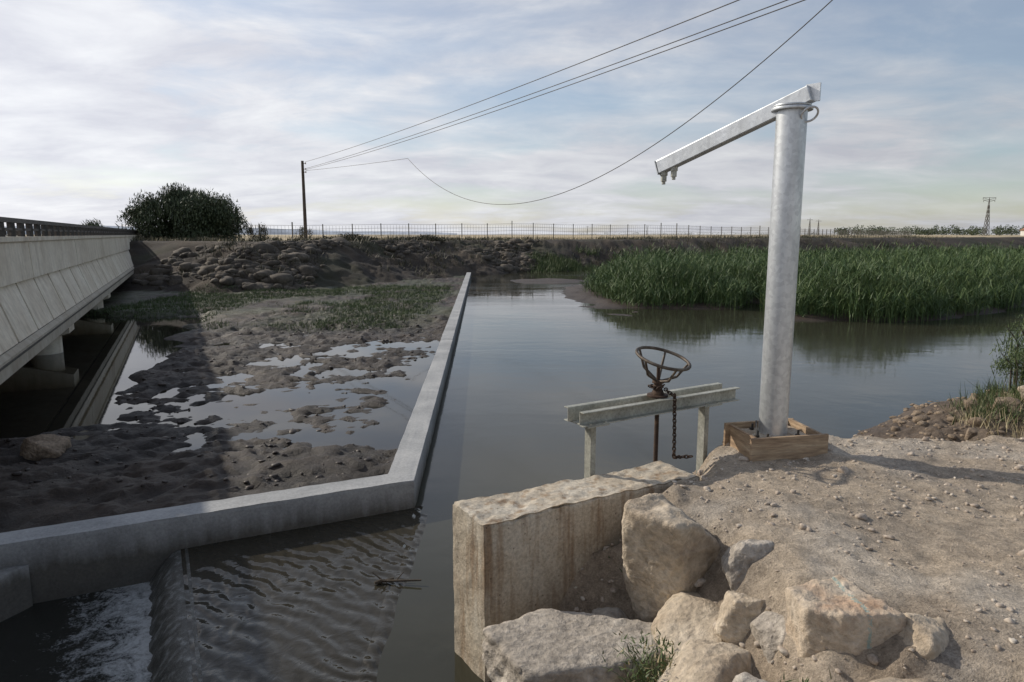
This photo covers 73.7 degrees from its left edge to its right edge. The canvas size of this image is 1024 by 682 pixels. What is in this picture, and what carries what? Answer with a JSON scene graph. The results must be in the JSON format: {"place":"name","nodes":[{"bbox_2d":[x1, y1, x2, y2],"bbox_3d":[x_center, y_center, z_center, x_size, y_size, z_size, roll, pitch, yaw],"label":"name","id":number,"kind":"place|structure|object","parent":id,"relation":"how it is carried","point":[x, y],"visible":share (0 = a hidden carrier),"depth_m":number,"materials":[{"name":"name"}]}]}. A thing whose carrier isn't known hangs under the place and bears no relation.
{"place":"outdoors","nodes":[
{"label":"outdoors","id":0,"kind":"place"},
{"bbox_2d":[0,582,152,681],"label":"basin water","id":1,"kind":"structure","parent":0,"point":[102,636],"depth_m":5.39,"materials":[{"name":"grey liquid"}]},
{"bbox_2d":[147,548,202,681],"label":"weir overflow water","id":2,"kind":"structure","parent":1,"relation":"on","point":[169,647],"depth_m":5.25,"materials":[{"name":"grey liquid"}]},
{"bbox_2d":[0,315,439,474],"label":"downstream water","id":3,"kind":"structure","parent":0,"point":[82,378],"depth_m":13.38,"materials":[{"name":"grey liquid"}]},
{"bbox_2d":[4,225,460,234],"bbox_3d":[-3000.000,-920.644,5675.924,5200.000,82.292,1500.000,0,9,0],"label":"distant hills","id":4,"kind":"structure","parent":0,"point":[285,232],"depth_m":4974.10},
{"bbox_2d":[181,505,422,681],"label":"spillway water","id":5,"kind":"structure","parent":0,"point":[304,604],"depth_m":5.51,"materials":[{"name":"grey liquid"}]},
{"bbox_2d":[373,572,420,583],"bbox_3d":[-0.971,2.002,5.737,0.423,0.074,0.126,0,9,0],"label":"driftwood branch","id":6,"kind":"object","parent":5,"relation":"on","point":[380,580],"visible":1,"depth_m":5.72,"materials":[{"name":"brown plant"}]},
{"bbox_2d":[0,235,1023,532],"bbox_3d":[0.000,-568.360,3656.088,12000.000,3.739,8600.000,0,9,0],"label":"ground","id":7,"kind":"structure","parent":0,"point":[54,499],"depth_m":15.61,"materials":[{"name":"soil"}]},
{"bbox_2d":[0,565,32,621],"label":"wing wall","id":8,"kind":"structure","parent":7,"relation":"on","point":[15,592],"depth_m":5.73,"materials":[{"name":"grey concrete"}]},
{"bbox_2d":[19,434,71,460],"bbox_3d":[-6.356,1.491,9.242,0.593,0.403,0.471,-3,9,-16],"label":"boulder","id":9,"kind":"object","parent":7,"relation":"on","point":[38,447],"visible":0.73,"depth_m":9.14,"materials":[{"name":"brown stone"}]},
{"bbox_2d":[0,217,139,384],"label":"road bridge","id":10,"kind":"structure","parent":7,"relation":"on","point":[58,280],"depth_m":15.50,"materials":[{"name":"concrete"}]},
{"bbox_2d":[81,217,104,226],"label":"shrub","id":11,"kind":"object","parent":7,"relation":"on","point":[90,223],"visible":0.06,"depth_m":46.56,"materials":[{"name":"green plant"}]},
{"bbox_2d":[115,182,247,240],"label":"bush","id":12,"kind":"object","parent":7,"relation":"on","point":[179,212],"visible":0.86,"depth_m":49.15,"materials":[{"name":"green plant"}]},
{"bbox_2d":[168,237,222,240],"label":"shrub","id":13,"kind":"object","parent":7,"relation":"on","point":[191,239],"visible":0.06,"depth_m":45.42,"materials":[{"name":"green plant"}]},
{"bbox_2d":[0,472,412,603],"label":"cross wall","id":14,"kind":"structure","parent":7,"relation":"on","point":[69,559],"depth_m":6.30,"materials":[{"name":"grey concrete"}]},
{"bbox_2d":[1,315,444,504],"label":"mud clods","id":15,"kind":"object","parent":7,"relation":"on","point":[248,487],"visible":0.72,"depth_m":10.57,"materials":[{"name":"brown soil"}]},
{"bbox_2d":[243,222,269,238],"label":"shrub","id":16,"kind":"object","parent":7,"relation":"on","point":[250,231],"visible":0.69,"depth_m":49.30,"materials":[{"name":"green plant"}]},
{"bbox_2d":[87,282,453,331],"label":"marsh grass","id":17,"kind":"structure","parent":7,"relation":"on","point":[207,298],"depth_m":27.85,"materials":[{"name":"green plant"}]},
{"bbox_2d":[248,237,298,241],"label":"shrub","id":18,"kind":"object","parent":7,"relation":"on","point":[265,238],"visible":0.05,"depth_m":45.49,"materials":[{"name":"green plant"}]},
{"bbox_2d":[294,225,312,238],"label":"shrub","id":19,"kind":"object","parent":7,"relation":"on","point":[303,234],"visible":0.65,"depth_m":55.12,"materials":[{"name":"green plant"}]},
{"bbox_2d":[301,161,307,238],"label":"utility pole","id":20,"kind":"object","parent":7,"relation":"on","point":[304,198],"visible":0.88,"depth_m":68.52,"materials":[{"name":"wood"}]},
{"bbox_2d":[305,0,832,204],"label":"overhead wires","id":21,"kind":"object","parent":20,"relation":"attached to","point":[594,76],"visible":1,"depth_m":27.30,"materials":[{"name":"metal"}]},
{"bbox_2d":[131,237,545,290],"bbox_3d":[-6.758,-5.585,46.725,9.881,3.080,34.572,8,12,43],"label":"riprap","id":22,"kind":"object","parent":7,"relation":"on","point":[156,276],"visible":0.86,"depth_m":37.72,"materials":[{"name":"stone"}]},
{"bbox_2d":[314,232,379,240],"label":"shrub","id":23,"kind":"object","parent":7,"relation":"on","point":[351,236],"visible":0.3,"depth_m":49.01,"materials":[{"name":"green plant"}]},
{"bbox_2d":[388,339,452,508],"bbox_3d":[-1.411,1.424,12.246,0.322,1.421,10.067,0,9,-2],"label":"long wall bay","id":24,"kind":"object","parent":7,"relation":"on","point":[411,456],"visible":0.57,"depth_m":9.46,"materials":[{"name":"grey concrete"}]},
{"bbox_2d":[408,234,450,242],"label":"shrub","id":25,"kind":"object","parent":7,"relation":"on","point":[432,238],"visible":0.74,"depth_m":54.01,"materials":[{"name":"green plant"}]},
{"bbox_2d":[441,300,462,349],"bbox_3d":[-1.856,-0.133,22.210,0.321,1.426,10.100,0,9,-2],"label":"long wall bay","id":26,"kind":"object","parent":7,"relation":"on","point":[452,327],"visible":0.38,"depth_m":20.34,"materials":[{"name":"grey concrete"}]},
{"bbox_2d":[456,283,467,307],"bbox_3d":[-2.304,-1.681,32.141,0.319,1.422,10.001,0,9,-3],"label":"long wall bay","id":27,"kind":"object","parent":7,"relation":"on","point":[462,294],"visible":0.38,"depth_m":30.57,"materials":[{"name":"grey concrete"}]},
{"bbox_2d":[463,272,470,287],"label":"long wall bay","id":28,"kind":"object","parent":7,"relation":"on","point":[467,278],"visible":0.34,"depth_m":40.87,"materials":[{"name":"grey concrete"}]},
{"bbox_2d":[130,234,959,283],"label":"scrub vegetation","id":29,"kind":"object","parent":7,"relation":"on","point":[402,238],"visible":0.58,"depth_m":53.93,"materials":[{"name":"green plant"}]},
{"bbox_2d":[147,235,963,241],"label":"dry grass verge","id":30,"kind":"structure","parent":7,"relation":"on","point":[558,238],"depth_m":68.36,"materials":[{"name":"plant"}]},
{"bbox_2d":[525,245,601,272],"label":"bank grass","id":31,"kind":"structure","parent":7,"relation":"on","point":[568,264],"depth_m":56.00,"materials":[{"name":"green plant"}]},
{"bbox_2d":[482,609,663,681],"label":"boulder","id":32,"kind":"object","parent":7,"relation":"on","point":[546,645],"visible":0.77,"depth_m":3.76,"materials":[{"name":"grey stone"}]},
{"bbox_2d":[237,222,911,240],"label":"wire fence","id":33,"kind":"object","parent":7,"relation":"on","point":[688,234],"visible":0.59,"depth_m":78.57,"materials":[{"name":"metal"}]},
{"bbox_2d":[453,461,699,681],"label":"sluice gate wall","id":34,"kind":"structure","parent":7,"relation":"on","point":[517,555],"depth_m":4.59,"materials":[{"name":"beige concrete"}]},
{"bbox_2d":[564,346,739,477],"bbox_3d":[1.187,1.202,5.594,1.650,2.299,0.438,-5,10,-30],"label":"sluice gate hoist","id":35,"kind":"object","parent":34,"relation":"on","point":[589,417],"visible":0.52,"depth_m":5.45,"materials":[{"name":"grey metal"}]},
{"bbox_2d":[591,607,627,618],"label":"boulder","id":36,"kind":"object","parent":7,"relation":"on","point":[616,612],"visible":0.16,"depth_m":4.46,"materials":[{"name":"grey stone"}]},
{"bbox_2d":[622,493,719,621],"bbox_3d":[1.029,1.415,4.292,0.719,0.910,0.647,0,9,0],"label":"boulder","id":37,"kind":"object","parent":7,"relation":"on","point":[669,549],"visible":0.86,"depth_m":4.09,"materials":[{"name":"stone"}]},
{"bbox_2d":[650,591,724,666],"bbox_3d":[1.028,1.671,3.898,0.510,0.375,0.676,7,11,39],"label":"boulder","id":38,"kind":"object","parent":7,"relation":"on","point":[683,617],"visible":0.43,"depth_m":3.81,"materials":[{"name":"stone"}]},
{"bbox_2d":[714,591,765,645],"bbox_3d":[1.211,1.482,3.615,0.310,0.337,0.288,-6,11,-33],"label":"boulder","id":39,"kind":"object","parent":7,"relation":"on","point":[739,613],"visible":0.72,"depth_m":3.52,"materials":[{"name":"stone"}]},
{"bbox_2d":[721,539,773,591],"bbox_3d":[1.365,1.317,3.872,0.356,0.380,0.333,-2,9,-12],"label":"boulder","id":40,"kind":"object","parent":7,"relation":"on","point":[739,558],"visible":0.48,"depth_m":3.81,"materials":[{"name":"grey stone"}]},
{"bbox_2d":[732,672,767,681],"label":"boulder","id":41,"kind":"object","parent":7,"relation":"on","point":[744,677],"visible":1,"depth_m":3.07,"materials":[{"name":"grey stone"}]},
{"bbox_2d":[749,611,786,662],"bbox_3d":[1.331,1.476,3.409,0.254,0.280,0.286,0,9,0],"label":"boulder","id":42,"kind":"object","parent":7,"relation":"on","point":[768,630],"visible":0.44,"depth_m":3.34,"materials":[{"name":"grey stone"}]},
{"bbox_2d":[558,401,1023,681],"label":"embankment","id":43,"kind":"structure","parent":7,"relation":"on","point":[939,548],"depth_m":4.07,"materials":[{"name":"soil"}]},
{"bbox_2d":[657,638,751,681],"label":"boulder","id":44,"kind":"object","parent":43,"relation":"on","point":[699,660],"visible":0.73,"depth_m":3.33,"materials":[{"name":"stone"}]},
{"bbox_2d":[602,622,687,681],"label":"weed plant","id":45,"kind":"object","parent":44,"relation":"on","point":[654,670],"visible":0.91,"depth_m":3.53,"materials":[{"name":"green plant"}]},
{"bbox_2d":[619,630,675,681],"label":"weed plant","id":46,"kind":"object","parent":44,"relation":"on","point":[661,665],"visible":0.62,"depth_m":3.53,"materials":[{"name":"green plant"}]},
{"bbox_2d":[723,418,828,461],"bbox_3d":[2.125,0.805,5.567,0.666,0.304,0.506,-2,9,-10],"label":"formwork box","id":47,"kind":"object","parent":43,"relation":"on","point":[752,443],"visible":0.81,"depth_m":5.36,"materials":[{"name":"wood"}]},
{"bbox_2d":[654,82,820,435],"bbox_3d":[1.756,-0.540,5.723,1.430,2.902,0.300,8,12,41],"label":"davit crane","id":48,"kind":"object","parent":47,"relation":"on","point":[788,114],"visible":0.94,"depth_m":5.31,"materials":[{"name":"metal"}]},
{"bbox_2d":[574,434,1023,681],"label":"gravel","id":49,"kind":"structure","parent":43,"relation":"on","point":[872,658],"depth_m":4.43,"materials":[{"name":"beige gravel"}]},
{"bbox_2d":[780,674,822,681],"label":"weed plant","id":50,"kind":"object","parent":43,"relation":"on","point":[806,680],"visible":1,"depth_m":2.82,"materials":[{"name":"green plant"}]},
{"bbox_2d":[869,677,943,681],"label":"boulder","id":51,"kind":"object","parent":43,"relation":"on","point":[889,679],"visible":0.97,"depth_m":2.77,"materials":[{"name":"stone"}]},
{"bbox_2d":[964,427,978,440],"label":"boulder","id":52,"kind":"object","parent":43,"relation":"on","point":[972,431],"visible":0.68,"depth_m":8.85,"materials":[{"name":"brown stone"}]},
{"bbox_2d":[578,224,1023,234],"bbox_3d":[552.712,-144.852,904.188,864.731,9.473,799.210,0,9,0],"label":"distant trees","id":53,"kind":"object","parent":7,"relation":"on","point":[957,231],"visible":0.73,"depth_m":543.84,"materials":[{"name":"green plant"}]},
{"bbox_2d":[785,574,906,657],"bbox_3d":[1.512,1.461,3.203,0.415,0.570,0.396,-2,9,-14],"label":"boulder","id":54,"kind":"object","parent":7,"relation":"on","point":[838,613],"visible":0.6,"depth_m":3.07,"materials":[{"name":"stone"}]},
{"bbox_2d":[898,613,949,659],"bbox_3d":[1.790,1.440,3.147,0.370,0.457,0.443,-7,11,-37],"label":"boulder","id":55,"kind":"object","parent":7,"relation":"on","point":[927,637],"visible":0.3,"depth_m":2.97,"materials":[{"name":"stone"}]},
{"bbox_2d":[858,389,1023,440],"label":"shore stones","id":56,"kind":"object","parent":7,"relation":"on","point":[920,420],"visible":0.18,"depth_m":9.83,"materials":[{"name":"beige stone"}]},
{"bbox_2d":[937,374,1023,427],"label":"weeds","id":57,"kind":"object","parent":7,"relation":"on","point":[993,389],"visible":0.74,"depth_m":9.82,"materials":[{"name":"green plant"}]},
{"bbox_2d":[982,197,995,235],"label":"electricity pylon","id":58,"kind":"object","parent":7,"relation":"on","point":[987,215],"visible":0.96,"depth_m":397.30,"materials":[{"name":"metal"}]},
{"bbox_2d":[989,314,1023,382],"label":"shrub","id":59,"kind":"object","parent":7,"relation":"on","point":[1010,348],"visible":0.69,"depth_m":11.17,"materials":[{"name":"green plant"}]},
{"bbox_2d":[990,350,1023,389],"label":"shrub","id":60,"kind":"object","parent":7,"relation":"on","point":[1005,364],"visible":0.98,"depth_m":10.54,"materials":[{"name":"green plant"}]},
{"bbox_2d":[991,397,1022,410],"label":"boulder","id":61,"kind":"object","parent":7,"relation":"on","point":[1017,401],"visible":0.42,"depth_m":9.55,"materials":[{"name":"brown stone"}]},
{"bbox_2d":[1017,385,1023,397],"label":"boulder","id":62,"kind":"object","parent":7,"relation":"on","point":[1022,390],"visible":0.7,"depth_m":9.81,"materials":[{"name":"stone"}]},
{"bbox_2d":[0,0,1023,234],"label":"sky","id":63,"kind":"structure","parent":0,"point":[919,120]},
{"bbox_2d":[377,270,1023,681],"bbox_3d":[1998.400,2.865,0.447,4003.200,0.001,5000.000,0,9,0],"label":"river water","id":64,"kind":"structure","parent":0,"point":[529,362],"depth_m":13.44,"materials":[{"name":"grey liquid"}]},
{"bbox_2d":[358,513,426,681],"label":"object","id":65,"kind":"structure","parent":64,"relation":"on","point":[372,656],"depth_m":5.33,"materials":[{"name":"grey concrete"}]},
{"bbox_2d":[578,240,1023,322],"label":"reed bed","id":66,"kind":"object","parent":64,"relation":"on","point":[892,283],"visible":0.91,"depth_m":27.91,"materials":[{"name":"green plant"}]},
{"bbox_2d":[950,378,1023,440],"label":"dry grass","id":67,"kind":"structure","parent":0,"point":[1018,431],"depth_m":9.24,"materials":[{"name":"plant"}]}
]}

